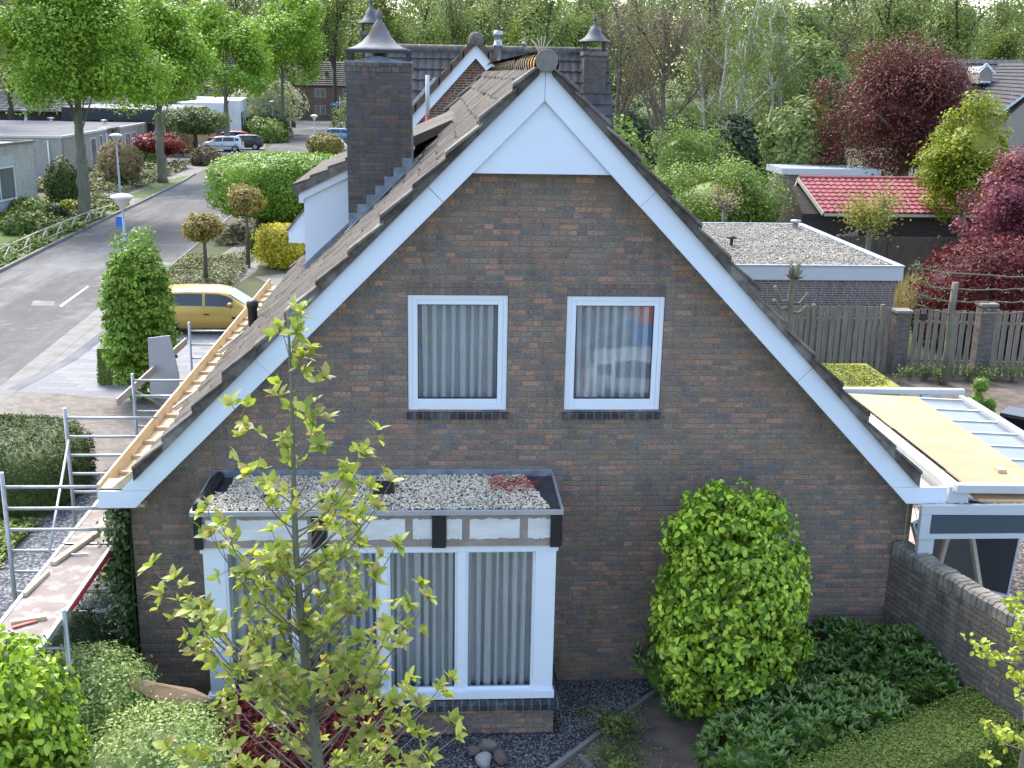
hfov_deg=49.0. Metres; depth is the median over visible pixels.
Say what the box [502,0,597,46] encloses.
wood tree
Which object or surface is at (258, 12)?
wood tree
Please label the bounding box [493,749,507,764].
rock
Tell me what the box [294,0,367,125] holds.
wood tree
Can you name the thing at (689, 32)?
wood tree
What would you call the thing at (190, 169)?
court
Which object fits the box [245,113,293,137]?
roadside bush
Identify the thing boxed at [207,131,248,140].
parked car
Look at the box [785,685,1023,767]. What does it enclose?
clipped hedge
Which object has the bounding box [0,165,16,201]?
window
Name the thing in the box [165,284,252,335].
parked car
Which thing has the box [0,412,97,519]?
yew hedge
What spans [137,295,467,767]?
maple tree
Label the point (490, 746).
rock
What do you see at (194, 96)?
understorey bush
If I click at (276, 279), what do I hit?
patio slab
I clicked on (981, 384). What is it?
box ball
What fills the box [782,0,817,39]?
wood tree
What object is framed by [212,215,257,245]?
bed cover
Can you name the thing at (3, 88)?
brown tree
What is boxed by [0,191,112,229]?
flower bed cover
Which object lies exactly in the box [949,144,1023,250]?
pink leaf tree
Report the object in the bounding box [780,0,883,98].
wood tree
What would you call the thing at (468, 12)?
wood tree
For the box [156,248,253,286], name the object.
bed cover
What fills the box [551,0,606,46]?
wood tree
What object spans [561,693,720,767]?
soil bed
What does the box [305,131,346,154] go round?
ornamental shrub
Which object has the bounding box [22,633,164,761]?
variegated bush
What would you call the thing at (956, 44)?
wood tree
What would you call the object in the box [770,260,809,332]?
pollard tree
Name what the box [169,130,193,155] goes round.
yellow shrub
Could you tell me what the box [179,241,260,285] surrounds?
path
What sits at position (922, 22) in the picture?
wood tree
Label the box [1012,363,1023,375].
border plant
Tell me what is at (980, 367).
border plant
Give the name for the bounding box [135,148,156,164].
garden shrub
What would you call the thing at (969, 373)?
border plant
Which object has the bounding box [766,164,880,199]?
flat roof shed
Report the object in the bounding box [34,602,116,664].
conifer shrub
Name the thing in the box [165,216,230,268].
kerb
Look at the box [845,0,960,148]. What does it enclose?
wood tree
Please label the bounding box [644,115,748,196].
green bush
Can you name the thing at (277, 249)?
golden shrub
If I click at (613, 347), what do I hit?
window
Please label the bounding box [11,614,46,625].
timber beam
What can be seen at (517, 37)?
wood tree
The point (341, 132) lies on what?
parked car
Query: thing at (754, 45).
birch tree
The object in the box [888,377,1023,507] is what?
garden soil
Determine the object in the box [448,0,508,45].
wood tree
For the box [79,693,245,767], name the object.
variegated bush
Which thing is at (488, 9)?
wood tree
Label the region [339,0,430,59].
wood tree
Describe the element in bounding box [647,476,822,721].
leafy shrub
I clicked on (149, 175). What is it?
flower bed cover
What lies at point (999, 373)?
border plant
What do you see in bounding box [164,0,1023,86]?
sky
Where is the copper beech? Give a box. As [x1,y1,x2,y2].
[797,19,1001,175]
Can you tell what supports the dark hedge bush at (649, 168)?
on the ground at (252, 285)
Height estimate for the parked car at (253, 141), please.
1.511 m
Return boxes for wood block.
[994,466,1006,472]
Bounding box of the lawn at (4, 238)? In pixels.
[0,225,44,267]
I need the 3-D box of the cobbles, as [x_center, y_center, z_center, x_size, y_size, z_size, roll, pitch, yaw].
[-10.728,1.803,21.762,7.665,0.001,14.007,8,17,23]
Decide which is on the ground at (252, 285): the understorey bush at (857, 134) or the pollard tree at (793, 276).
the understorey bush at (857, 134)
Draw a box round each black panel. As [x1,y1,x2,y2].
[911,503,974,580]
[969,498,1020,596]
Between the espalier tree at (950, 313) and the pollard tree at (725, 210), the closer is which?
the espalier tree at (950, 313)
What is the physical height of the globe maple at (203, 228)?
2.648 m
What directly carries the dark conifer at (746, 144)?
on the ground at (252, 285)
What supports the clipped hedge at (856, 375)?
on the garden soil
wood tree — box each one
[0,0,21,90]
[0,0,40,119]
[166,0,206,92]
[172,0,208,24]
[214,0,263,58]
[234,0,279,48]
[243,0,325,126]
[247,0,313,108]
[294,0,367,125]
[307,0,359,61]
[329,0,365,60]
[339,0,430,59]
[352,0,409,38]
[359,0,420,39]
[388,0,449,44]
[403,0,447,43]
[411,0,482,44]
[427,0,504,43]
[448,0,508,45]
[464,0,523,44]
[471,0,512,42]
[482,0,530,45]
[499,0,567,46]
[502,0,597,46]
[536,0,616,81]
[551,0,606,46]
[553,0,613,42]
[563,0,615,46]
[604,0,680,106]
[609,0,656,92]
[623,0,670,106]
[669,1,724,77]
[680,0,749,98]
[681,5,742,88]
[719,1,794,88]
[745,0,793,32]
[749,0,850,82]
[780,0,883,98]
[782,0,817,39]
[822,0,887,84]
[835,0,911,75]
[840,0,906,54]
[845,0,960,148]
[890,0,954,62]
[895,0,943,64]
[905,0,987,58]
[912,0,1011,117]
[942,0,989,58]
[962,11,1023,59]
[969,0,1020,59]
[972,0,1023,59]
[977,0,1023,59]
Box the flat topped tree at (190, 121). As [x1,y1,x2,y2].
[152,104,231,147]
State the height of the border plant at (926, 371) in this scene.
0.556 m
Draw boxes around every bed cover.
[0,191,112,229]
[36,158,190,191]
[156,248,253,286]
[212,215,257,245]
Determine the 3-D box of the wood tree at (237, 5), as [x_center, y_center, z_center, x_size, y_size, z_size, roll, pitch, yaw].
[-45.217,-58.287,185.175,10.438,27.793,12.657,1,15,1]
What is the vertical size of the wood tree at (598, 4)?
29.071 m
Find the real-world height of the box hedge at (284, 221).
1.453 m
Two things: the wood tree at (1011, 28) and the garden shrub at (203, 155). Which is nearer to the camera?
the garden shrub at (203, 155)
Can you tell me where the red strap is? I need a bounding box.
[12,619,37,628]
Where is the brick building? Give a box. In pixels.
[205,59,345,119]
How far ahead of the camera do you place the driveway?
29.17 m
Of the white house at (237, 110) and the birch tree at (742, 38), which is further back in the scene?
the white house at (237, 110)
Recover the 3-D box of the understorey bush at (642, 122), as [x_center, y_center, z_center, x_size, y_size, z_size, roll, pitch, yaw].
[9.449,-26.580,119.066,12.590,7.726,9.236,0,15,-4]
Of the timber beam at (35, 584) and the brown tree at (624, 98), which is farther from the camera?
the brown tree at (624, 98)
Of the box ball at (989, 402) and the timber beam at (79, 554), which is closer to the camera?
the timber beam at (79, 554)
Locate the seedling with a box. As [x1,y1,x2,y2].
[575,702,593,720]
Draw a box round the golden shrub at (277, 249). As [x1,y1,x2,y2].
[250,221,304,269]
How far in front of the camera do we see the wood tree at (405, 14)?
204.87 m
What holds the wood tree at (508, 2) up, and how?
on the far lawn
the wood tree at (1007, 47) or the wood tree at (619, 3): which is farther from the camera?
the wood tree at (619, 3)
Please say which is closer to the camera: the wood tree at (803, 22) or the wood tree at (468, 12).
the wood tree at (803, 22)
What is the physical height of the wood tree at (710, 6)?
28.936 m
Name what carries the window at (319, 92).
in the brick building
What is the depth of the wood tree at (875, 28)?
173.55 m
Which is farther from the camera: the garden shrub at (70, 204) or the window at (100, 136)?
the window at (100, 136)
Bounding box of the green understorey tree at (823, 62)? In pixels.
[744,26,864,142]
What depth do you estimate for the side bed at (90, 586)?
17.21 m
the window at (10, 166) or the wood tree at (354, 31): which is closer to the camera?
the window at (10, 166)
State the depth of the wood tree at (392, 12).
183.85 m
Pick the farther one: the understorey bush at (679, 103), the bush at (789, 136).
the understorey bush at (679, 103)
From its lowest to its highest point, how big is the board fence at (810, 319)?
1.910 m
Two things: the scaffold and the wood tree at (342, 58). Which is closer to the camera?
the scaffold
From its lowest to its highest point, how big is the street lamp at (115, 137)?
4.143 m
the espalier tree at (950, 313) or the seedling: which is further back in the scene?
the espalier tree at (950, 313)
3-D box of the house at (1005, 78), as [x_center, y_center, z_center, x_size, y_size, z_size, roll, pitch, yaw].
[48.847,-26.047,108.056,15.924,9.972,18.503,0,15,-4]
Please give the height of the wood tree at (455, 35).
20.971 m
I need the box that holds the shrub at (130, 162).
[95,139,144,184]
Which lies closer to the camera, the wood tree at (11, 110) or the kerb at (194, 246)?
the kerb at (194, 246)
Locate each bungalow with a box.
[0,109,144,178]
[61,103,206,136]
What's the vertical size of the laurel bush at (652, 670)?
1.225 m
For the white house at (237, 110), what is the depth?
120.70 m
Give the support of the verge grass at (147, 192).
on the ground at (252, 285)
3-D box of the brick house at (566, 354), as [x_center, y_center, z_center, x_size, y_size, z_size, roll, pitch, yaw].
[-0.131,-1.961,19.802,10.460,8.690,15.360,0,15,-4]
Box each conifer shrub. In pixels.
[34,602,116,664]
[42,155,77,203]
[79,573,120,657]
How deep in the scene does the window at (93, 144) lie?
85.58 m
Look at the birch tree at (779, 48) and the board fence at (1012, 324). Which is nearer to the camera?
the board fence at (1012, 324)
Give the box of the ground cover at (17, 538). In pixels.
[0,516,41,567]
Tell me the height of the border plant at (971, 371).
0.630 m
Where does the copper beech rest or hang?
on the ground at (252, 285)
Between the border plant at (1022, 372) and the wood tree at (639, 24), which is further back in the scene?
the wood tree at (639, 24)
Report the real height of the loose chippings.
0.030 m
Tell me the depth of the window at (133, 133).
96.31 m
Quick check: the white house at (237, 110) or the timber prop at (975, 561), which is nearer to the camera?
the timber prop at (975, 561)
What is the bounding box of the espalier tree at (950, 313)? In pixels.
[903,257,1023,385]
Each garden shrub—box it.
[0,209,37,234]
[7,196,33,208]
[18,197,51,221]
[48,205,69,221]
[58,199,77,214]
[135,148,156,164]
[189,145,222,165]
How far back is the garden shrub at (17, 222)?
52.81 m
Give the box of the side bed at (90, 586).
[37,554,113,654]
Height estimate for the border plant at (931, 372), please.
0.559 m
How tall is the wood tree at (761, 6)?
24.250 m
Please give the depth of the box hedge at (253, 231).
48.33 m
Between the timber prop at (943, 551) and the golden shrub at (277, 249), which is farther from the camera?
the golden shrub at (277, 249)
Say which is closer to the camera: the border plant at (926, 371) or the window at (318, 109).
the border plant at (926, 371)
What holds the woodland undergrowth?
on the ground at (252, 285)
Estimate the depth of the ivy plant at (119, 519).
14.01 m
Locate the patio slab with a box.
[256,273,285,285]
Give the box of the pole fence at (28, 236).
[0,204,112,258]
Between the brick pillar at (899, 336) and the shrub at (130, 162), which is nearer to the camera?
the brick pillar at (899, 336)
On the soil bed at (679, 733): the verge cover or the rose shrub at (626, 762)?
the rose shrub at (626, 762)
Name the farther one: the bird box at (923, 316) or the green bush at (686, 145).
the green bush at (686, 145)
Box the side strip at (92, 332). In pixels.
[17,281,173,393]
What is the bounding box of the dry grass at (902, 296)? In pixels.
[893,270,938,333]
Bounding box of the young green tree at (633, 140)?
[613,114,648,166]
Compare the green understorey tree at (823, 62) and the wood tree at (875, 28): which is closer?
the green understorey tree at (823, 62)
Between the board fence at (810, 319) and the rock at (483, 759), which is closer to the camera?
the rock at (483, 759)
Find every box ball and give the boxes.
[967,392,984,404]
[971,376,990,394]
[982,397,996,408]
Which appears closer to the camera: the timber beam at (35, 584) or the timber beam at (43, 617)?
the timber beam at (43, 617)
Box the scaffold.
[0,322,225,693]
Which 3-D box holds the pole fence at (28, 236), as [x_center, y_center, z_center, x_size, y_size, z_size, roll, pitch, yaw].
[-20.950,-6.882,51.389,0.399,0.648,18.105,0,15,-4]
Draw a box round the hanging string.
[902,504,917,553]
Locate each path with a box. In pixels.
[0,464,112,663]
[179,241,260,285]
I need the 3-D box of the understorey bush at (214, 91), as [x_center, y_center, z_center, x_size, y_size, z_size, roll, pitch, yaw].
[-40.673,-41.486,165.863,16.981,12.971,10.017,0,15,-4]
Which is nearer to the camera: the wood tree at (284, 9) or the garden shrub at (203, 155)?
the garden shrub at (203, 155)
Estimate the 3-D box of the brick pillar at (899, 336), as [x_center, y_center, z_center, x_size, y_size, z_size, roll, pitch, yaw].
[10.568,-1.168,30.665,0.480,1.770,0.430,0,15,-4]
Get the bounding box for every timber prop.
[938,503,959,562]
[963,499,982,586]
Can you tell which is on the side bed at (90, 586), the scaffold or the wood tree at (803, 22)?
the scaffold
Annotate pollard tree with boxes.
[703,176,742,221]
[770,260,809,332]
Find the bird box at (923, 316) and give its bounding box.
[920,313,926,320]
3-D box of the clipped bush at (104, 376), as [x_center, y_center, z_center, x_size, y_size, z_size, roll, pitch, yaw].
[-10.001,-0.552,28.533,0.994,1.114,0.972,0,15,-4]
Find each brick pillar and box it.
[886,308,913,373]
[968,302,999,376]
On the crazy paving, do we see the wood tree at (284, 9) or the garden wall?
the garden wall
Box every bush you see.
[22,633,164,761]
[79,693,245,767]
[96,344,133,384]
[150,81,219,103]
[198,67,289,119]
[200,668,402,767]
[243,115,291,142]
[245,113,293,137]
[329,93,346,128]
[612,100,654,153]
[613,78,749,150]
[631,623,708,723]
[643,157,656,173]
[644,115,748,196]
[652,149,799,222]
[689,647,919,767]
[708,71,840,128]
[753,91,843,181]
[800,614,967,712]
[837,102,891,145]
[902,232,1023,356]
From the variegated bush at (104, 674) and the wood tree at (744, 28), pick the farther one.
the wood tree at (744, 28)
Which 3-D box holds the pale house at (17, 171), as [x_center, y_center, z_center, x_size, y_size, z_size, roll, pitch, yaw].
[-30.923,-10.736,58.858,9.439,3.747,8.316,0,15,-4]
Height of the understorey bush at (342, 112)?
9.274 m
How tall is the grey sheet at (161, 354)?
1.230 m
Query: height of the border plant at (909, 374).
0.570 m
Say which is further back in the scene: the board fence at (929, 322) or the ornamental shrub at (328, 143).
the ornamental shrub at (328, 143)
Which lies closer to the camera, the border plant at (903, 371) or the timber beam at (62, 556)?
the timber beam at (62, 556)
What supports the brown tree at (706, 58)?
on the ground at (252, 285)
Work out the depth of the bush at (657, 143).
85.59 m
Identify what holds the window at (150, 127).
in the bungalow at (146, 117)
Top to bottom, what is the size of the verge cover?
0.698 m
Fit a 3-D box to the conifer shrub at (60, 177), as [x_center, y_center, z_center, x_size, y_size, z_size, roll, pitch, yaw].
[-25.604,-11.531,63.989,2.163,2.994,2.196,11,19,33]
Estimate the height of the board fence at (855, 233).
2.010 m
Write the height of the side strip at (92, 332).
0.001 m
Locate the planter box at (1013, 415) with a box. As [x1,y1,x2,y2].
[1000,406,1023,430]
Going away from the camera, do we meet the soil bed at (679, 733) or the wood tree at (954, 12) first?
the soil bed at (679, 733)
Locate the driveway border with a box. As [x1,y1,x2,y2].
[6,330,106,389]
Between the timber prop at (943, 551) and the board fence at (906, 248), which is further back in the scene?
the board fence at (906, 248)
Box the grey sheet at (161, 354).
[148,335,178,398]
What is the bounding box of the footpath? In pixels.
[91,187,148,203]
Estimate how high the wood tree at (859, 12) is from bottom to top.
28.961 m
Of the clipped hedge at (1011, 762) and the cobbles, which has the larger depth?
the cobbles
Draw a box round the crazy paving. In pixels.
[909,508,1017,601]
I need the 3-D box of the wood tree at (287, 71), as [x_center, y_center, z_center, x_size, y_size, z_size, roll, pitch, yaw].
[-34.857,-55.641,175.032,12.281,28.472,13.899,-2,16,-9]
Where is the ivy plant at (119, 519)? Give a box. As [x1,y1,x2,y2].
[90,508,142,675]
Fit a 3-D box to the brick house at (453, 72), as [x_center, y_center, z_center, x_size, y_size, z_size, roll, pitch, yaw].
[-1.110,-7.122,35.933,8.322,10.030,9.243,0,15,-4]
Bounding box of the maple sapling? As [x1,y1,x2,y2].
[960,591,1023,767]
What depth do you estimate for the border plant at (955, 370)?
30.10 m
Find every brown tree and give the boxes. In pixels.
[0,4,20,93]
[573,0,678,133]
[599,0,730,156]
[669,0,745,126]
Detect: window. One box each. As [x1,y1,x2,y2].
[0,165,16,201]
[90,137,96,166]
[99,135,102,151]
[125,132,130,146]
[132,131,136,146]
[146,122,155,132]
[189,468,563,734]
[241,112,243,130]
[315,88,324,96]
[315,105,325,114]
[407,294,508,418]
[562,296,664,418]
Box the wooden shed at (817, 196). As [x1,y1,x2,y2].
[776,175,992,263]
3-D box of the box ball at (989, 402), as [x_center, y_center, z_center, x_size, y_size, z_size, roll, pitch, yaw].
[11.395,0.498,26.842,0.372,0.403,0.420,0,15,-4]
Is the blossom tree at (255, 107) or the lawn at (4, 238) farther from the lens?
the blossom tree at (255, 107)
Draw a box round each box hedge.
[243,228,263,254]
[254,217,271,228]
[271,211,293,224]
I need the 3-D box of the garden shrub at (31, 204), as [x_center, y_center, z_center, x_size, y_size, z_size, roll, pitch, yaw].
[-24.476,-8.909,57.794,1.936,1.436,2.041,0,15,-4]
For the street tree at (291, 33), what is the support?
on the ground at (252, 285)
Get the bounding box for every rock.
[468,745,480,755]
[475,751,491,767]
[478,738,497,753]
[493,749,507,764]
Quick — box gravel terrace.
[913,493,1023,604]
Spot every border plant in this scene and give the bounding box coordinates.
[892,364,913,383]
[902,363,926,380]
[917,363,936,381]
[918,362,932,380]
[927,366,958,382]
[949,362,964,380]
[959,365,978,381]
[961,359,984,381]
[974,363,992,378]
[978,366,997,378]
[986,362,1009,380]
[998,364,1019,381]
[999,359,1023,380]
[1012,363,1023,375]
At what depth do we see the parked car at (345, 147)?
105.57 m
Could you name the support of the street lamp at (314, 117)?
on the street
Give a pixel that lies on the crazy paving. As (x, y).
(911, 537)
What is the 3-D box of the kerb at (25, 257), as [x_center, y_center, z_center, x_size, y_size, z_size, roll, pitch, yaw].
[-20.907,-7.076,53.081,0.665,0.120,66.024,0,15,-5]
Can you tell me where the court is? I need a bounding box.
[142,143,264,178]
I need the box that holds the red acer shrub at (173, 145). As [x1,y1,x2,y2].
[128,130,189,155]
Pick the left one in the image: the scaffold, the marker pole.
the scaffold
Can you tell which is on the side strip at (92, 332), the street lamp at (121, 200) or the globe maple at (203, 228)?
the street lamp at (121, 200)
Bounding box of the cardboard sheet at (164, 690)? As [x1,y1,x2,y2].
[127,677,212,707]
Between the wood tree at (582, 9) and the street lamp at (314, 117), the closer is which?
the street lamp at (314, 117)
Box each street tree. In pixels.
[0,0,180,219]
[98,0,225,182]
[181,0,277,150]
[245,0,329,120]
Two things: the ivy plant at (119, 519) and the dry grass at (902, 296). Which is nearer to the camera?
the ivy plant at (119, 519)
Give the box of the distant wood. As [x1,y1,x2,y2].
[4,0,1023,108]
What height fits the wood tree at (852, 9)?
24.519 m
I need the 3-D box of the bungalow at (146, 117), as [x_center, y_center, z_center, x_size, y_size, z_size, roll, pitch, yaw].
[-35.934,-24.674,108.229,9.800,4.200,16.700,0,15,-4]
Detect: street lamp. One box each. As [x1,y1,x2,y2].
[109,133,122,192]
[110,193,132,247]
[311,115,317,133]
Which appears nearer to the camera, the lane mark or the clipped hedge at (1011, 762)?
the clipped hedge at (1011, 762)
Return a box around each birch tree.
[673,0,785,132]
[716,0,810,135]
[733,0,816,136]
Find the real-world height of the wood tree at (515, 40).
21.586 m
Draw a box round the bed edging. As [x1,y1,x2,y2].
[547,689,658,767]
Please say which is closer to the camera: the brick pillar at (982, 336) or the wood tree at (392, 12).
the brick pillar at (982, 336)
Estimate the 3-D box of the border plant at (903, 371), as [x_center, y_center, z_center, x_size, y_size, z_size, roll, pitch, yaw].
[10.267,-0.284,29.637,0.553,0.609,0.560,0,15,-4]
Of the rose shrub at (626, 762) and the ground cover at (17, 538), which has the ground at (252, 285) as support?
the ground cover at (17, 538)
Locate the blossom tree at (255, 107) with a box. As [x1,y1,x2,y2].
[229,77,309,123]
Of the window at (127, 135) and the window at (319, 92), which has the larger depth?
the window at (319, 92)
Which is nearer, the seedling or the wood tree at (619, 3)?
the seedling
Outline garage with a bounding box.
[702,219,905,357]
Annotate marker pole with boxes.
[425,75,429,120]
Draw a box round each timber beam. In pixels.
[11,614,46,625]
[22,570,49,595]
[50,531,97,564]
[69,553,87,554]
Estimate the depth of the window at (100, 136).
87.59 m
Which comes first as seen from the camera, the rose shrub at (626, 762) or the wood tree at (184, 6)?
the rose shrub at (626, 762)
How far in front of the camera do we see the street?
44.73 m
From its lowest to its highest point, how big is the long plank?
0.448 m
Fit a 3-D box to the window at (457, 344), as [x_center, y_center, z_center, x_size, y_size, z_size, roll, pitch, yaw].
[-0.659,-0.352,13.696,1.241,1.538,0.328,0,15,-4]
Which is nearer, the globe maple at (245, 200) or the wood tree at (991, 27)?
the globe maple at (245, 200)
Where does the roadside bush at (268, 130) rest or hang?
on the ground at (252, 285)
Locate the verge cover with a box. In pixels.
[0,201,129,266]
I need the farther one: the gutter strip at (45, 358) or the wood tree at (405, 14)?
the wood tree at (405, 14)
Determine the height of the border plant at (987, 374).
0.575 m
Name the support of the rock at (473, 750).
on the chippings strip at (514, 756)
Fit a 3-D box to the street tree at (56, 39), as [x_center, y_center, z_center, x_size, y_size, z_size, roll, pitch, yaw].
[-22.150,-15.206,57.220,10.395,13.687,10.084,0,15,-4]
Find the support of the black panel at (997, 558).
on the crazy paving
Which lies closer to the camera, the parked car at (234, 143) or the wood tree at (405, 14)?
the parked car at (234, 143)
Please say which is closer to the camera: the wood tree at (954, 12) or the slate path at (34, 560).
the slate path at (34, 560)
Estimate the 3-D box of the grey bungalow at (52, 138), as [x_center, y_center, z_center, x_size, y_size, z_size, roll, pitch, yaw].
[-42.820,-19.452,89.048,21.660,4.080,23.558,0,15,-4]
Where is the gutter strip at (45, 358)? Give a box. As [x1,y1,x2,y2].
[0,262,171,403]
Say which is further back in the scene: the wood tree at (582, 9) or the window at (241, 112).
the wood tree at (582, 9)
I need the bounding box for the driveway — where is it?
[20,329,225,401]
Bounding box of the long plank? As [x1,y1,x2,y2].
[116,338,186,405]
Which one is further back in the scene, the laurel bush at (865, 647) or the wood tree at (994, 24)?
the wood tree at (994, 24)
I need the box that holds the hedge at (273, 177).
[202,150,339,228]
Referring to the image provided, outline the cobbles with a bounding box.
[0,391,164,476]
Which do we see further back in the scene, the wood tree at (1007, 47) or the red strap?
the wood tree at (1007, 47)
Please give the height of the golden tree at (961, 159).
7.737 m
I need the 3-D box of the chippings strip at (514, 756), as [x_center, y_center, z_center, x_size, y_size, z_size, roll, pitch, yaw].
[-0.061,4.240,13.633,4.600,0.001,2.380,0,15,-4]
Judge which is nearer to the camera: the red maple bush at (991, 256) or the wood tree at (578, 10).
the red maple bush at (991, 256)
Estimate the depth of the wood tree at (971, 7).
247.35 m
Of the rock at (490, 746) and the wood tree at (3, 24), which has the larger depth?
the wood tree at (3, 24)
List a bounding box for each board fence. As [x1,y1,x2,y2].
[770,304,891,371]
[836,230,858,241]
[839,234,986,288]
[908,309,973,374]
[988,309,1023,376]
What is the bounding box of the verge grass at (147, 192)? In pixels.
[130,175,189,197]
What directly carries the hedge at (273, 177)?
on the ground at (252, 285)
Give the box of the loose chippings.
[385,679,676,767]
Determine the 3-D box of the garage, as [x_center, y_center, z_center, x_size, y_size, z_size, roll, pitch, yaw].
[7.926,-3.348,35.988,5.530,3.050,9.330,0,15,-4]
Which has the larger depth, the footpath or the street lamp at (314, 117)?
the street lamp at (314, 117)
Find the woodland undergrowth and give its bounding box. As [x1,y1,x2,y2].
[1,70,866,113]
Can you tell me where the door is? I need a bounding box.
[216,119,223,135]
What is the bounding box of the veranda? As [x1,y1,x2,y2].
[843,387,1023,553]
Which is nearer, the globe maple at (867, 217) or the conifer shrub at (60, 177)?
the globe maple at (867, 217)
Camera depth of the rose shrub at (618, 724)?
13.48 m
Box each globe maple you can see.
[179,212,224,282]
[226,183,267,267]
[833,177,910,250]
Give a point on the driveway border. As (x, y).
(83, 349)
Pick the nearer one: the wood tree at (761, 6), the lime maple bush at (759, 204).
the lime maple bush at (759, 204)
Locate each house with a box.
[0,91,129,133]
[0,139,37,211]
[96,8,946,734]
[177,97,247,142]
[358,0,613,130]
[916,59,1023,164]
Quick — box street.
[0,120,345,385]
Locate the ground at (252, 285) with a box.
[0,93,1023,711]
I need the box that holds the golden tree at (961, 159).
[905,88,1022,237]
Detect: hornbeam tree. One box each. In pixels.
[0,623,92,767]
[95,223,183,400]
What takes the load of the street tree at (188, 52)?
on the verge grass at (147, 192)
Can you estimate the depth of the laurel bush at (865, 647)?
13.90 m
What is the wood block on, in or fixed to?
on the veranda
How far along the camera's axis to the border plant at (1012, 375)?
29.98 m
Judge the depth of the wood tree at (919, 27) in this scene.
220.50 m
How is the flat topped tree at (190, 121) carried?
on the court
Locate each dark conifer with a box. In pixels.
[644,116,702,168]
[699,112,770,187]
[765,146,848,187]
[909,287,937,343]
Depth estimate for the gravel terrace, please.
18.42 m
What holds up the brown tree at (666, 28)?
on the ground at (252, 285)
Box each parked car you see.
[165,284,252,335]
[201,136,244,151]
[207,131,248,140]
[236,134,263,149]
[325,128,346,139]
[338,141,346,153]
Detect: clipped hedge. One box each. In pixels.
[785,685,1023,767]
[821,362,900,395]
[971,705,1023,767]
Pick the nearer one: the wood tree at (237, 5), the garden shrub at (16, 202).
the garden shrub at (16, 202)
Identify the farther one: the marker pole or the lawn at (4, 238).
the lawn at (4, 238)
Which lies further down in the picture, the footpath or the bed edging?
the bed edging
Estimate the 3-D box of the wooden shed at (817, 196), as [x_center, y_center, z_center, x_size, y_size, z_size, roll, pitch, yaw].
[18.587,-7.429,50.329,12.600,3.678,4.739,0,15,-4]
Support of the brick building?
on the far lawn
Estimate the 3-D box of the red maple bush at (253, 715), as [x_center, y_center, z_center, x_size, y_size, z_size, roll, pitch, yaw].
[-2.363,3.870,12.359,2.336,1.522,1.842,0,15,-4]
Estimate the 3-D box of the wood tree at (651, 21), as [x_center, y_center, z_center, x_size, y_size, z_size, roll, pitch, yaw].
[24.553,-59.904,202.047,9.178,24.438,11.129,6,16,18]
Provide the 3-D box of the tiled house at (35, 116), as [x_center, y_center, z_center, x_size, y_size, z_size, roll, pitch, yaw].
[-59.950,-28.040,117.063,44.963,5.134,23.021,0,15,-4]
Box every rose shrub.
[574,727,664,767]
[583,696,646,742]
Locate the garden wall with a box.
[883,540,1023,721]
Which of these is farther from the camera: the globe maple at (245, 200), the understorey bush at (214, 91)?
the understorey bush at (214, 91)
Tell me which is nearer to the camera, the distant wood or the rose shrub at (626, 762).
the rose shrub at (626, 762)
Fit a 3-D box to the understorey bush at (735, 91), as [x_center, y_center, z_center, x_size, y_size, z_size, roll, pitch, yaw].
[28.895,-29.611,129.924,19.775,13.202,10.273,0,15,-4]
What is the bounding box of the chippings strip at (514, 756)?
[385,680,652,767]
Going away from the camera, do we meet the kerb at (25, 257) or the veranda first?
the veranda
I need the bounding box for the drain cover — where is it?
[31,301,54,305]
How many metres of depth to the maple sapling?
8.72 m
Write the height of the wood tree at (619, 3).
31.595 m
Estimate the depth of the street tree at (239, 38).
106.31 m
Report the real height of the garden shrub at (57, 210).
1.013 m
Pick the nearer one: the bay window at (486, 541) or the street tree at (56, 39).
the bay window at (486, 541)
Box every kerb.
[0,173,195,272]
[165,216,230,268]
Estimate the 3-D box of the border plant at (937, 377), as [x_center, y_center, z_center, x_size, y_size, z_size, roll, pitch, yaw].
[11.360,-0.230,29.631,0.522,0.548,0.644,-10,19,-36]
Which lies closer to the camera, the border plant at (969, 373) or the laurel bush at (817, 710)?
the laurel bush at (817, 710)

